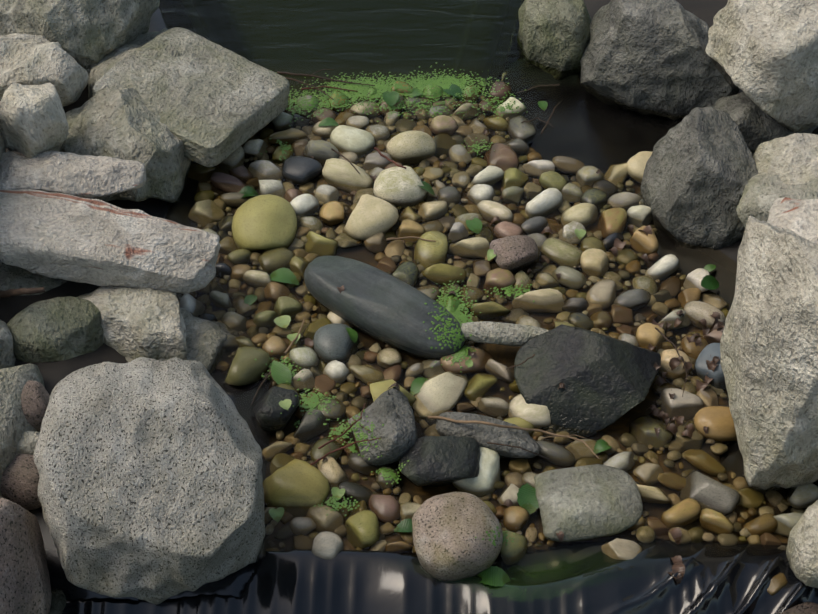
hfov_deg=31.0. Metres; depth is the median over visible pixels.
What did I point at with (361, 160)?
pebble
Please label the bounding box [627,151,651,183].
pebble
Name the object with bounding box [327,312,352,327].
pebble
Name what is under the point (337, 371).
pebble
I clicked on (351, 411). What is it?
pebble
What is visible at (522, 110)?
pebble
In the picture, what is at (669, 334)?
pebble
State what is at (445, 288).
pebble
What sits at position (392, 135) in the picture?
pebble
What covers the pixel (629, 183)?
pebble
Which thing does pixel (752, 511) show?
pebble
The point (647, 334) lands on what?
pebble
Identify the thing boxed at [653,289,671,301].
pebble
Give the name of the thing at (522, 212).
pebble
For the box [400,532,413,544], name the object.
pebble
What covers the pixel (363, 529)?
pebble
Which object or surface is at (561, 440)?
pebble
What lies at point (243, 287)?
pebble
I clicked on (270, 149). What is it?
pebble
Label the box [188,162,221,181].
pebble
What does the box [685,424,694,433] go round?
leaf
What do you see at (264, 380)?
twig
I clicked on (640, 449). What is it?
pebble
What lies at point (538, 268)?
pebble
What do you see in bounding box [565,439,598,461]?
pebble
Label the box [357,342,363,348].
pebble
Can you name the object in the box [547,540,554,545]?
pebble
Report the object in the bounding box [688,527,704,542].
pebble
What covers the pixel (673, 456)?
pebble
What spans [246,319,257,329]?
pebble
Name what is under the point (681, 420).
leaf
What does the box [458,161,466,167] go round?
pebble
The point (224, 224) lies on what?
pebble
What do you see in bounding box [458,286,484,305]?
pebble
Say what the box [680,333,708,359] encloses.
pebble
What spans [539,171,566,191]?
pebble
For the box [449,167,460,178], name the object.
pebble
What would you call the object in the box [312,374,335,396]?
pebble
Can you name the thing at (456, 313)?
duckweed fronds
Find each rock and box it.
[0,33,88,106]
[0,83,68,157]
[0,130,5,160]
[0,260,66,294]
[0,320,15,368]
[0,363,44,496]
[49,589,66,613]
[59,87,194,202]
[78,286,186,359]
[88,28,182,98]
[125,306,239,373]
[348,387,417,466]
[534,464,642,541]
[713,92,817,153]
[736,172,817,227]
[780,602,817,613]
[786,500,817,587]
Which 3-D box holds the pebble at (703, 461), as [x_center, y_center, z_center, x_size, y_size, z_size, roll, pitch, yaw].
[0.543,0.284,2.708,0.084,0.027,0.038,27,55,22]
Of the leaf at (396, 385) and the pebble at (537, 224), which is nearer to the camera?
the leaf at (396, 385)
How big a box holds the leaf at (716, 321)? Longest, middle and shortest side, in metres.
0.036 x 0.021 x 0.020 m
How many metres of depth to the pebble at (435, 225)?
3.15 m
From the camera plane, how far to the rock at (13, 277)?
2.95 m
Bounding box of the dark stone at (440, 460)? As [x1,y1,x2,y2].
[398,436,479,487]
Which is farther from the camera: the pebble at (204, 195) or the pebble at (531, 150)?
the pebble at (531, 150)
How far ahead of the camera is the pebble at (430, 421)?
2.77 m
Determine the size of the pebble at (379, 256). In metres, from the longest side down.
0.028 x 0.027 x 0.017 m
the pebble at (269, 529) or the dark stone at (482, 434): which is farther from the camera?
the dark stone at (482, 434)
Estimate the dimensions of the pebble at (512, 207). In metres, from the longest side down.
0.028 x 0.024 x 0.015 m
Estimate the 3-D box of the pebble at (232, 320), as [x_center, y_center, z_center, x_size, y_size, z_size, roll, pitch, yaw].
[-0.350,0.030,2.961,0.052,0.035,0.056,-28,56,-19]
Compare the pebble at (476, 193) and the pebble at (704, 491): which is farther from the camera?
the pebble at (476, 193)
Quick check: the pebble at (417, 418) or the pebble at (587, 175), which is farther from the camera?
the pebble at (587, 175)
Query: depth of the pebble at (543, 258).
3.09 m
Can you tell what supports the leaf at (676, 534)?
on the pebble at (686, 537)
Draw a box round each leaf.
[239,186,258,197]
[244,294,256,304]
[267,267,298,284]
[269,507,284,521]
[271,361,291,384]
[274,315,290,328]
[279,399,291,409]
[287,331,300,343]
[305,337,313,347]
[318,117,338,125]
[331,487,344,500]
[337,285,344,293]
[346,328,357,342]
[382,91,398,106]
[387,383,403,390]
[394,518,411,531]
[407,88,424,96]
[410,375,429,394]
[418,181,438,195]
[440,82,462,99]
[465,360,472,367]
[466,218,481,233]
[467,346,475,357]
[477,566,513,586]
[486,249,495,260]
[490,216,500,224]
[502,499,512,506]
[517,483,538,513]
[538,101,547,110]
[542,226,552,233]
[555,383,564,387]
[556,531,563,541]
[574,227,585,238]
[593,439,612,453]
[608,247,617,256]
[613,238,625,250]
[627,224,633,234]
[635,252,648,267]
[638,225,651,235]
[648,343,656,350]
[648,408,666,420]
[652,319,663,327]
[653,362,661,369]
[654,376,666,385]
[654,427,659,437]
[658,411,664,419]
[666,423,677,436]
[667,357,680,370]
[668,566,681,584]
[669,527,681,544]
[670,555,682,563]
[672,562,684,578]
[674,318,682,327]
[674,411,683,425]
[682,361,691,371]
[682,429,691,438]
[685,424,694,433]
[687,335,694,342]
[694,337,701,346]
[696,379,708,393]
[698,318,707,328]
[701,275,718,289]
[702,325,709,334]
[703,426,708,433]
[704,264,715,271]
[704,375,713,386]
[707,362,718,373]
[710,311,719,318]
[710,315,722,329]
[711,322,721,329]
[712,356,719,363]
[717,323,724,332]
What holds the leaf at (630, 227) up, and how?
on the pebble at (627, 235)
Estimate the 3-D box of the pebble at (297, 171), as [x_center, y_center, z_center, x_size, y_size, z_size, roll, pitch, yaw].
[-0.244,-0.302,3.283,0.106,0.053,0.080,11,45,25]
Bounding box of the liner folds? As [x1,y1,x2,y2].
[62,538,817,613]
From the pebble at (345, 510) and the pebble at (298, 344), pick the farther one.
the pebble at (298, 344)
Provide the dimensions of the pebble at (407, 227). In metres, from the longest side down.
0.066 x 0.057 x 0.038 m
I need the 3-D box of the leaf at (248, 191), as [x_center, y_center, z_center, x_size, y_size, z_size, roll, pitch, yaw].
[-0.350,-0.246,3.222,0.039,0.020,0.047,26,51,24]
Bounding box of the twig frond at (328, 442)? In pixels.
[318,403,370,448]
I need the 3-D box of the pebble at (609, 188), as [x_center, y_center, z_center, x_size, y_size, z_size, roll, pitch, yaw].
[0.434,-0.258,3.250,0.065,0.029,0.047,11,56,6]
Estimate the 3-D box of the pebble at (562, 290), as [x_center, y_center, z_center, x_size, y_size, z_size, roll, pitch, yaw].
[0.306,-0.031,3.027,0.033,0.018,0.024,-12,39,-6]
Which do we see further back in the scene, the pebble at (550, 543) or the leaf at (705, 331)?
the leaf at (705, 331)
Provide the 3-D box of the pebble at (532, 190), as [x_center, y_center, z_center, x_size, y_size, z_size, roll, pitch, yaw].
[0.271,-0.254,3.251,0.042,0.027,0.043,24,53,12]
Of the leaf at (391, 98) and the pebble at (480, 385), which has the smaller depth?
the pebble at (480, 385)
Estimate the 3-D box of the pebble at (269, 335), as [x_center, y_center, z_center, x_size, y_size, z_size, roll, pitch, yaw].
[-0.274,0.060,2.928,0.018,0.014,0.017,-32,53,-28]
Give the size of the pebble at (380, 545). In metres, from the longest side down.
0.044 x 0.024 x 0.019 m
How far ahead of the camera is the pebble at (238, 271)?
3.05 m
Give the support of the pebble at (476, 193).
on the ground bed liner at (592, 130)
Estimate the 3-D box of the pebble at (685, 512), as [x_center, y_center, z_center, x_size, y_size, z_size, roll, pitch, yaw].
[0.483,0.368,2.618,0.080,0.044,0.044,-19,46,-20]
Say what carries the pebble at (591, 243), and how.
on the ground bed liner at (592, 130)
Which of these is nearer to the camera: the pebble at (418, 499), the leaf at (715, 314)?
the pebble at (418, 499)
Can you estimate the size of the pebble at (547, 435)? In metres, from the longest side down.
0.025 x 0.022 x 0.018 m
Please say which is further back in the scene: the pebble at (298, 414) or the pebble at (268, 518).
the pebble at (298, 414)
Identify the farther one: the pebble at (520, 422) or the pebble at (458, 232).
the pebble at (458, 232)
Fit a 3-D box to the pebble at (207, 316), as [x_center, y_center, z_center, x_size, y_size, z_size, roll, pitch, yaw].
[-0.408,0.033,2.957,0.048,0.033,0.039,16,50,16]
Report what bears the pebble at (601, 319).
on the ground bed liner at (592, 130)
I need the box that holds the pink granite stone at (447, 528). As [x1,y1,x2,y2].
[412,492,502,580]
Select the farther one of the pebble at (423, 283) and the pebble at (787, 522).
the pebble at (423, 283)
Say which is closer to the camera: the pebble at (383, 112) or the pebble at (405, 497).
the pebble at (405, 497)
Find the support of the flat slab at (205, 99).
on the rock at (99, 71)
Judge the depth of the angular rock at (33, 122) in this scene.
3.03 m
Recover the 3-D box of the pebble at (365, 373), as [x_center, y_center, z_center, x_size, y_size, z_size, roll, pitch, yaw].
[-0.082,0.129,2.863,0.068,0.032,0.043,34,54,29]
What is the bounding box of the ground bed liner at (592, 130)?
[0,0,817,601]
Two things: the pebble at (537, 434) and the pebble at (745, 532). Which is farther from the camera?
the pebble at (537, 434)
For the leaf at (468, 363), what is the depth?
2.85 m
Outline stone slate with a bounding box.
[304,255,464,359]
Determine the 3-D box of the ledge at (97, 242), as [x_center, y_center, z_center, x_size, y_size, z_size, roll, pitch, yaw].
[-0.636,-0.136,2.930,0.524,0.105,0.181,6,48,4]
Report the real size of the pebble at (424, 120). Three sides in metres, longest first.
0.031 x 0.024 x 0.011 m
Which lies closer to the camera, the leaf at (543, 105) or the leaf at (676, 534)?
the leaf at (676, 534)
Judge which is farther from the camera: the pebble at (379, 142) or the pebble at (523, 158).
the pebble at (379, 142)
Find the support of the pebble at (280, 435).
on the ground bed liner at (592, 130)
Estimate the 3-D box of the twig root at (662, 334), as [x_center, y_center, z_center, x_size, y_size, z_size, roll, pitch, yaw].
[0.526,0.106,2.844,0.059,0.028,0.176,-8,46,-8]
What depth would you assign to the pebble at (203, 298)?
3.01 m
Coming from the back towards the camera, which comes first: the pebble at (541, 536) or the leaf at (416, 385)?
the leaf at (416, 385)
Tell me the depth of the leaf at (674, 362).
2.84 m
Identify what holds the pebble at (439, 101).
on the ground bed liner at (592, 130)
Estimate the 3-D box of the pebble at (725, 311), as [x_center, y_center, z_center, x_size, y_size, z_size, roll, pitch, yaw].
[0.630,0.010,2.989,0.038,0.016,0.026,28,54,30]
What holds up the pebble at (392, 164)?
on the ground bed liner at (592, 130)
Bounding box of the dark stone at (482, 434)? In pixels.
[435,412,540,458]
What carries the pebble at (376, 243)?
on the ground bed liner at (592, 130)
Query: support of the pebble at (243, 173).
on the ground bed liner at (592, 130)
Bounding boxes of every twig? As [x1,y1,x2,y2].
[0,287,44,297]
[251,372,270,404]
[277,69,374,85]
[284,319,303,353]
[285,77,333,99]
[301,86,357,91]
[310,434,380,464]
[331,148,359,173]
[386,236,435,241]
[428,416,598,458]
[487,442,548,459]
[506,354,534,369]
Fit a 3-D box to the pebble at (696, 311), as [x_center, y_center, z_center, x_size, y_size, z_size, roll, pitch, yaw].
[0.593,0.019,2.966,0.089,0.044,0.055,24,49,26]
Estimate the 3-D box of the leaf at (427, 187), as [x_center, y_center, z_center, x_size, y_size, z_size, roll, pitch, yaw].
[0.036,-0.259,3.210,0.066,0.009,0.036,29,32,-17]
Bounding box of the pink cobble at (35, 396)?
[21,380,49,430]
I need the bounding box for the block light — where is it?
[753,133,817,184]
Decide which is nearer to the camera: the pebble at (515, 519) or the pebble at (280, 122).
the pebble at (515, 519)
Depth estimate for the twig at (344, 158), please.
3.26 m
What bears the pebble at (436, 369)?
on the ground bed liner at (592, 130)
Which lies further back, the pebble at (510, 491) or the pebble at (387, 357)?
the pebble at (387, 357)
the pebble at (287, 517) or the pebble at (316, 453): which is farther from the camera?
the pebble at (316, 453)
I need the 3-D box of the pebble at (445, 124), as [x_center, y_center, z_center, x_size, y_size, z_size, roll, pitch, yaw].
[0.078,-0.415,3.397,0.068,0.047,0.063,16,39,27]
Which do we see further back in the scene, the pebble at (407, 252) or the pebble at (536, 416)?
the pebble at (407, 252)
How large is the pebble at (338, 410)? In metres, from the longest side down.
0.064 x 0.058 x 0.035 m
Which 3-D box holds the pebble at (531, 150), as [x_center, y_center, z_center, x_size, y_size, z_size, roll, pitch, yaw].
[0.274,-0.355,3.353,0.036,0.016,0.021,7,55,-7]
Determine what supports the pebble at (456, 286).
on the ground bed liner at (592, 130)
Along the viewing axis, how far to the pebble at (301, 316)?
2.97 m
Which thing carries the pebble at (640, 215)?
on the ground bed liner at (592, 130)
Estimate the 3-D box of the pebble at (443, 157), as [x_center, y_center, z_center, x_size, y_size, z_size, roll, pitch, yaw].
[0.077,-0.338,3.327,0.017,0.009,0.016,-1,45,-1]
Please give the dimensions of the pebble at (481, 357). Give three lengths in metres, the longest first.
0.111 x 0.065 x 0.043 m
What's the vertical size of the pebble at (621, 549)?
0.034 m
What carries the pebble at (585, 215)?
on the ground bed liner at (592, 130)
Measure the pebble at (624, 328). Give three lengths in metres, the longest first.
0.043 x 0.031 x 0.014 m
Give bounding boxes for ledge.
[0,150,145,198]
[0,188,219,293]
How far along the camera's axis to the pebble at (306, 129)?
3.40 m
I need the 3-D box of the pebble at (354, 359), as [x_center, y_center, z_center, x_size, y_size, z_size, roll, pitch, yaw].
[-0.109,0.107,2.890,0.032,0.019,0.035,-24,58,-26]
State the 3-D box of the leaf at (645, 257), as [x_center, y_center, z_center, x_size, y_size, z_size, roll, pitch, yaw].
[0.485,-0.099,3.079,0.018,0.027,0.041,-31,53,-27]
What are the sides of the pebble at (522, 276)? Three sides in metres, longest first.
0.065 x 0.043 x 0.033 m
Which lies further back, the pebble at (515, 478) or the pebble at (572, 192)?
the pebble at (572, 192)
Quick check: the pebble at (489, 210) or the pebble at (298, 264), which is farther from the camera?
the pebble at (489, 210)
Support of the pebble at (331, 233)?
on the ground bed liner at (592, 130)
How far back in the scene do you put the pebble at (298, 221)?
3.17 m
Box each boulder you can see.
[0,0,159,68]
[0,497,51,613]
[7,296,103,362]
[34,357,264,604]
[518,0,591,79]
[580,0,739,119]
[640,107,758,249]
[705,0,817,132]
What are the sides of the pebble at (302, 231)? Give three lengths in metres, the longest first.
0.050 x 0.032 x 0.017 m
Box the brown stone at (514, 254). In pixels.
[489,235,537,273]
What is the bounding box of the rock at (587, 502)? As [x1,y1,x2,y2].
[534,464,642,541]
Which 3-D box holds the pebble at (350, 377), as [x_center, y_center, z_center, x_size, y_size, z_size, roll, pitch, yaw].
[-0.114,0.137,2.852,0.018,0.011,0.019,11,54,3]
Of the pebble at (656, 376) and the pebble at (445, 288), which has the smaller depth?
the pebble at (656, 376)
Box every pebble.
[179,293,204,315]
[182,291,197,298]
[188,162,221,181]
[188,199,224,227]
[194,190,214,201]
[196,280,211,292]
[197,294,209,303]
[198,182,211,189]
[198,313,217,321]
[201,228,220,241]
[202,223,216,230]
[206,308,212,313]
[208,281,223,294]
[209,291,232,308]
[210,172,246,192]
[211,310,225,319]
[213,199,226,210]
[215,262,231,278]
[216,253,223,262]
[216,360,228,370]
[217,214,233,234]
[217,231,227,239]
[218,146,244,173]
[219,236,236,254]
[219,278,226,284]
[220,192,253,206]
[221,311,247,331]
[223,334,238,351]
[224,347,271,385]
[225,207,231,211]
[227,248,251,265]
[227,288,238,296]
[229,165,252,182]
[229,279,241,289]
[230,264,251,281]
[232,194,296,253]
[232,292,245,298]
[232,295,257,316]
[236,335,255,346]
[240,284,247,290]
[242,139,267,159]
[243,270,271,287]
[246,177,258,188]
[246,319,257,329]
[247,287,253,294]
[247,326,258,337]
[248,160,282,179]
[250,252,260,262]
[251,333,266,344]
[252,260,259,265]
[253,310,278,328]
[254,287,265,301]
[254,301,274,314]
[258,179,285,196]
[258,247,294,273]
[258,327,269,333]
[260,152,268,159]
[262,137,271,146]
[262,335,287,358]
[262,441,292,461]
[263,459,330,517]
[264,281,289,303]
[264,507,276,523]
[265,524,273,534]
[266,146,274,154]
[266,333,274,339]
[266,547,279,550]
[267,128,307,143]
[268,363,286,381]
[269,453,295,474]
[271,112,293,131]
[272,144,293,163]
[273,326,292,336]
[273,524,293,539]
[274,296,302,321]
[276,430,283,439]
[277,383,301,402]
[279,542,284,547]
[280,512,292,524]
[281,156,322,186]
[281,351,290,362]
[282,182,294,189]
[283,97,294,112]
[284,188,302,201]
[284,272,301,288]
[284,432,299,447]
[288,238,303,250]
[288,293,298,300]
[288,339,300,348]
[289,256,308,279]
[289,346,318,369]
[290,194,319,217]
[290,322,308,333]
[290,368,314,391]
[290,517,315,535]
[291,139,309,156]
[291,452,303,459]
[291,534,312,549]
[292,113,309,129]
[293,248,306,256]
[293,409,329,442]
[294,311,311,323]
[294,402,313,418]
[294,442,310,455]
[295,95,322,116]
[295,227,310,238]
[295,285,307,295]
[296,215,300,227]
[299,182,314,193]
[300,216,322,233]
[300,236,306,243]
[302,125,311,134]
[303,140,339,167]
[303,294,315,304]
[303,301,313,312]
[303,317,332,339]
[304,231,338,255]
[305,253,318,262]
[306,504,343,532]
[308,531,318,539]
[309,366,322,377]
[310,108,336,123]
[310,136,321,140]
[310,437,343,464]
[311,121,336,139]
[311,531,343,559]
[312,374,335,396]
[313,323,359,363]
[314,396,345,421]
[315,184,338,202]
[316,314,326,318]
[317,178,327,185]
[317,360,326,371]
[317,456,347,487]
[319,201,344,225]
[319,303,329,312]
[321,227,327,234]
[322,158,373,192]
[323,360,349,383]
[324,487,341,507]
[326,227,336,238]
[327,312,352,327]
[329,91,349,111]
[329,125,375,157]
[331,432,349,445]
[333,524,346,536]
[334,391,347,401]
[335,112,353,125]
[335,224,344,234]
[335,233,362,247]
[337,422,349,432]
[337,504,353,518]
[338,151,358,164]
[338,481,372,505]
[339,201,349,208]
[340,382,357,395]
[341,456,346,464]
[342,194,398,240]
[343,545,350,549]
[344,406,360,418]
[344,510,380,549]
[345,354,361,367]
[346,115,368,129]
[346,373,354,382]
[347,451,378,475]
[348,364,383,383]
[349,101,379,119]
[350,96,366,102]
[350,203,357,211]
[350,500,367,515]
[351,396,368,410]
[351,473,359,481]
[353,188,373,202]
[355,350,366,359]
[357,157,364,163]
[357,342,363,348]
[360,386,371,397]
[362,151,392,170]
[363,232,387,252]
[364,351,377,362]
[365,124,389,141]
[367,88,382,102]
[368,167,383,177]
[368,494,399,523]
[369,342,380,352]
[369,540,386,550]
[370,379,415,408]
[371,482,379,490]
[373,117,382,123]
[373,166,427,207]
[374,144,385,151]
[374,252,385,261]
[375,140,383,144]
[375,466,401,490]
[376,256,396,272]
[377,347,401,368]
[378,534,385,540]
[379,94,404,116]
[380,522,394,534]
[383,364,401,381]
[383,488,391,494]
[384,111,399,125]
[384,162,403,169]
[384,240,404,263]
[385,231,396,240]
[385,540,412,552]
[386,131,435,164]
[387,126,395,132]
[387,132,401,139]
[391,81,412,97]
[391,255,400,262]
[392,261,418,286]
[393,487,400,494]
[394,118,416,131]
[395,219,424,243]
[397,206,421,223]
[398,502,421,521]
[399,493,411,503]
[400,361,407,368]
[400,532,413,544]
[403,112,411,118]
[404,95,432,113]
[404,249,412,260]
[404,377,414,388]
[405,241,413,246]
[405,363,423,378]
[412,125,431,136]
[413,167,424,175]
[413,371,467,418]
[413,495,422,503]
[414,231,447,267]
[414,411,424,423]
[415,108,428,119]
[415,201,424,209]
[417,118,427,123]
[417,264,424,273]
[417,285,440,301]
[418,159,429,167]
[418,200,448,221]
[419,280,426,285]
[419,420,428,428]
[421,220,443,232]
[421,263,465,285]
[422,167,443,182]
[422,359,444,377]
[423,86,443,101]
[423,179,431,186]
[423,423,439,435]
[425,187,437,201]
[425,418,435,424]
[426,156,438,164]
[429,105,453,118]
[429,115,457,135]
[433,100,444,105]
[433,133,456,157]
[433,160,441,167]
[434,180,445,190]
[437,186,460,205]
[438,216,454,230]
[439,154,446,159]
[440,346,492,374]
[441,166,451,174]
[441,285,449,294]
[442,161,457,168]
[442,295,466,312]
[445,97,455,108]
[447,222,468,243]
[447,243,453,254]
[448,144,471,163]
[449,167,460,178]
[450,204,468,217]
[450,284,460,292]
[451,100,464,109]
[451,103,477,120]
[451,115,465,127]
[451,135,464,143]
[451,237,488,258]
[451,447,499,496]
[452,171,470,187]
[452,261,466,268]
[453,125,472,137]
[454,255,461,259]
[455,213,482,230]
[455,402,475,412]
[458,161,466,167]
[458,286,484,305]
[461,198,467,202]
[462,84,481,102]
[464,133,489,147]
[464,204,479,212]
[464,373,496,400]
[465,267,473,279]
[466,164,482,176]
[466,260,472,265]
[466,273,479,287]
[466,341,473,345]
[467,118,489,133]
[467,146,478,157]
[467,184,494,204]
[467,313,480,321]
[470,301,510,320]
[470,397,481,408]
[471,157,486,168]
[471,166,504,185]
[473,226,493,243]
[473,260,491,276]
[477,200,512,223]
[477,396,508,417]
[478,98,497,113]
[478,113,487,122]
[478,144,488,155]
[478,492,493,500]
[481,220,487,225]
[483,115,508,131]
[483,143,519,170]
[483,268,515,294]
[483,501,496,514]
[485,359,514,382]
[487,81,512,103]
[490,135,505,144]
[492,196,499,201]
[493,221,522,238]
[493,293,506,303]
[494,97,525,118]
[494,189,500,195]
[494,481,504,488]
[495,506,504,518]
[497,131,505,136]
[497,483,518,507]
[498,530,527,564]
[501,168,528,188]
[501,186,524,205]
[501,307,529,323]
[501,506,529,532]
[502,470,509,476]
[503,417,534,436]
[504,138,528,154]
[504,287,518,300]
[504,472,523,487]
[507,116,535,143]
[507,203,517,212]
[508,394,550,428]
[508,459,532,475]
[509,379,519,392]
[512,213,525,225]
[512,288,563,312]
[514,270,532,292]
[515,315,540,327]
[518,163,524,172]
[519,155,527,162]
[520,210,529,219]
[520,216,547,234]
[522,160,554,177]
[522,472,536,487]
[523,182,542,198]
[524,148,535,154]
[524,188,562,217]
[525,527,536,542]
[527,151,541,161]
[527,233,546,253]
[529,268,536,273]
[531,428,542,436]
[532,178,542,188]
[532,282,539,289]
[533,462,541,468]
[535,265,541,270]
[535,272,558,288]
[536,440,575,466]
[538,532,544,540]
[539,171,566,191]
[540,255,550,264]
[541,238,582,268]
[542,265,556,274]
[542,466,555,472]
[543,318,552,324]
[543,429,554,438]
[546,218,563,233]
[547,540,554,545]
[549,233,558,237]
[551,286,565,293]
[552,156,584,174]
[552,265,586,289]
[553,431,572,443]
[554,215,561,222]
[555,321,574,327]
[556,311,569,321]
[558,201,571,213]
[558,221,585,243]
[561,183,582,202]
[561,203,598,227]
[562,297,588,312]
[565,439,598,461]
[566,289,578,297]
[568,312,593,330]
[570,176,576,181]
[574,458,602,466]
[575,292,585,298]
[576,166,603,186]
[579,237,605,251]
[580,185,591,192]
[580,188,608,213]
[580,248,608,276]
[585,231,593,237]
[586,278,616,308]
[586,303,602,317]
[588,276,600,283]
[590,311,612,330]
[591,328,599,332]
[592,180,618,197]
[593,231,601,239]
[596,451,608,463]
[597,207,627,238]
[601,435,619,454]
[601,538,641,559]
[602,233,623,250]
[603,204,611,209]
[603,271,622,282]
[603,451,634,472]
[604,162,628,184]
[605,251,613,261]
[608,192,642,210]
[608,332,619,338]
[610,304,633,324]
[613,289,650,310]
[613,323,620,327]
[614,247,638,265]
[616,182,623,190]
[616,282,622,290]
[616,324,633,334]
[618,264,624,269]
[618,270,630,280]
[618,333,638,346]
[618,433,636,447]
[622,232,630,240]
[623,240,630,246]
[625,180,634,186]
[625,260,641,275]
[626,187,634,193]
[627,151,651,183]
[627,205,651,226]
[627,515,645,530]
[629,226,658,254]
[629,415,673,451]
[631,442,648,455]
[632,275,657,294]
[633,313,645,322]
[633,462,663,485]
[635,526,655,542]
[636,323,665,351]
[637,484,671,503]
[639,456,644,463]
[642,510,648,517]
[644,450,658,462]
[645,254,679,280]
[646,314,657,322]
[646,516,669,535]
[647,252,658,261]
[647,295,656,306]
[651,302,668,316]
[651,458,658,463]
[652,373,665,384]
[652,381,678,395]
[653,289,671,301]
[656,399,661,405]
[658,309,690,331]
[658,473,685,490]
[659,349,691,379]
[659,388,703,419]
[660,276,680,297]
[660,498,701,528]
[662,341,674,349]
[663,459,674,468]
[664,298,680,309]
[665,331,672,338]
[667,451,681,461]
[668,441,683,452]
[668,493,680,505]
[668,527,691,543]
[672,378,684,388]
[673,422,704,450]
[678,288,700,307]
[679,471,740,515]
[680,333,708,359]
[681,382,696,392]
[681,469,695,477]
[683,268,709,292]
[684,301,725,330]
[684,449,725,475]
[688,356,695,364]
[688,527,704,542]
[690,376,703,386]
[693,406,736,441]
[694,343,726,390]
[696,388,718,406]
[700,291,726,309]
[700,508,733,534]
[702,532,714,541]
[703,325,723,343]
[705,439,714,444]
[707,385,723,395]
[710,443,727,454]
[717,473,727,481]
[717,533,737,545]
[720,393,726,398]
[721,308,728,316]
[723,482,735,489]
[726,511,736,523]
[732,476,749,489]
[733,522,741,532]
[736,488,763,508]
[737,517,744,523]
[738,535,746,542]
[739,527,750,536]
[740,512,747,519]
[743,513,777,535]
[747,507,757,516]
[747,535,760,543]
[758,506,774,515]
[760,532,781,544]
[764,490,782,507]
[767,573,787,595]
[773,512,803,537]
[777,502,787,511]
[781,498,790,506]
[786,483,817,508]
[790,507,803,512]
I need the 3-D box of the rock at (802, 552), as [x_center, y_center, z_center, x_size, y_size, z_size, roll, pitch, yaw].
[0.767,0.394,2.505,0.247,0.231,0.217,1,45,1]
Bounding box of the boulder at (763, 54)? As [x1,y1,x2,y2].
[705,0,817,132]
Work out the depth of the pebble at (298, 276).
3.04 m
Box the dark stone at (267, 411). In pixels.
[253,386,299,432]
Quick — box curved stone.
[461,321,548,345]
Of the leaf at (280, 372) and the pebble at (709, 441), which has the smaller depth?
the pebble at (709, 441)
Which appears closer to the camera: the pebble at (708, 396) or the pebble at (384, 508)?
the pebble at (384, 508)
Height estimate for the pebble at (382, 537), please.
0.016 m
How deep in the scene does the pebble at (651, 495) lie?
2.63 m
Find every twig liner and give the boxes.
[518,84,559,92]
[521,118,553,126]
[541,102,559,133]
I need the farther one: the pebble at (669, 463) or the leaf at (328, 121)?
the leaf at (328, 121)
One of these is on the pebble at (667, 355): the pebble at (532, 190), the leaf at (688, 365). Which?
the leaf at (688, 365)
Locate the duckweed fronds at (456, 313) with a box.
[254,62,550,545]
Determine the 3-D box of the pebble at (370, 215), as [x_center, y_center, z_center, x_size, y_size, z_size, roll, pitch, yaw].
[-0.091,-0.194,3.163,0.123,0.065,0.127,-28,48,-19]
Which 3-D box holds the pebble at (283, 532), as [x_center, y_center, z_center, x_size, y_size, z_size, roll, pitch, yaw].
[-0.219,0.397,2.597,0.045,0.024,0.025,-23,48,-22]
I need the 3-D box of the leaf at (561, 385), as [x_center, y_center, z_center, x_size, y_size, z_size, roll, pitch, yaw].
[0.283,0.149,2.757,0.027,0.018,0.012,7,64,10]
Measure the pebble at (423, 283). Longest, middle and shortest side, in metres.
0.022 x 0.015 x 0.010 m
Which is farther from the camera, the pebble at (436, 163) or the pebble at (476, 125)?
the pebble at (476, 125)
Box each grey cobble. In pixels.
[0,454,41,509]
[17,431,39,454]
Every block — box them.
[720,216,817,490]
[767,197,817,243]
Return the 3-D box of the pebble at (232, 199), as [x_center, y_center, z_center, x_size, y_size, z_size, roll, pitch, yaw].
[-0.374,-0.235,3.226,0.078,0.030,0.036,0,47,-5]
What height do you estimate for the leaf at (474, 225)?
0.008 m
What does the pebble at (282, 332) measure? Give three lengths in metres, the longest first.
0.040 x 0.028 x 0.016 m
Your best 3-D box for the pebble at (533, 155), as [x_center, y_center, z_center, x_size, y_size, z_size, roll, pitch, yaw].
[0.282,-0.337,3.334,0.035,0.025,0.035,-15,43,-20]
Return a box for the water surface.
[159,0,542,64]
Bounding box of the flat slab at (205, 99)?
[93,27,289,166]
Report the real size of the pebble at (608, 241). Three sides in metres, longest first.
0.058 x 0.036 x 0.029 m
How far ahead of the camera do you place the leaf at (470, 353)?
2.86 m
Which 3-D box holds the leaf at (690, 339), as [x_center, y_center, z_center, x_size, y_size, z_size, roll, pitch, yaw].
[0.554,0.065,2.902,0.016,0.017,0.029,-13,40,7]
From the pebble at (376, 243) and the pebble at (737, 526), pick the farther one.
the pebble at (376, 243)
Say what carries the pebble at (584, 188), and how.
on the ground bed liner at (592, 130)
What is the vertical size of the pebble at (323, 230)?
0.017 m
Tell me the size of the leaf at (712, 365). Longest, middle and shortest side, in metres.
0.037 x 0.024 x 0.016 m
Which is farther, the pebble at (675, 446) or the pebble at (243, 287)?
the pebble at (243, 287)
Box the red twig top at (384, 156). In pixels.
[374,147,405,168]
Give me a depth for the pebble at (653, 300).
3.00 m
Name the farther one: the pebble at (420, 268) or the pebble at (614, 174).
the pebble at (614, 174)
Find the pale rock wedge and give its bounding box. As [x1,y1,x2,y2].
[85,44,138,83]
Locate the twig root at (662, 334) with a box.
[655,327,702,396]
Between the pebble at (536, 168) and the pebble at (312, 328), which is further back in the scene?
the pebble at (536, 168)

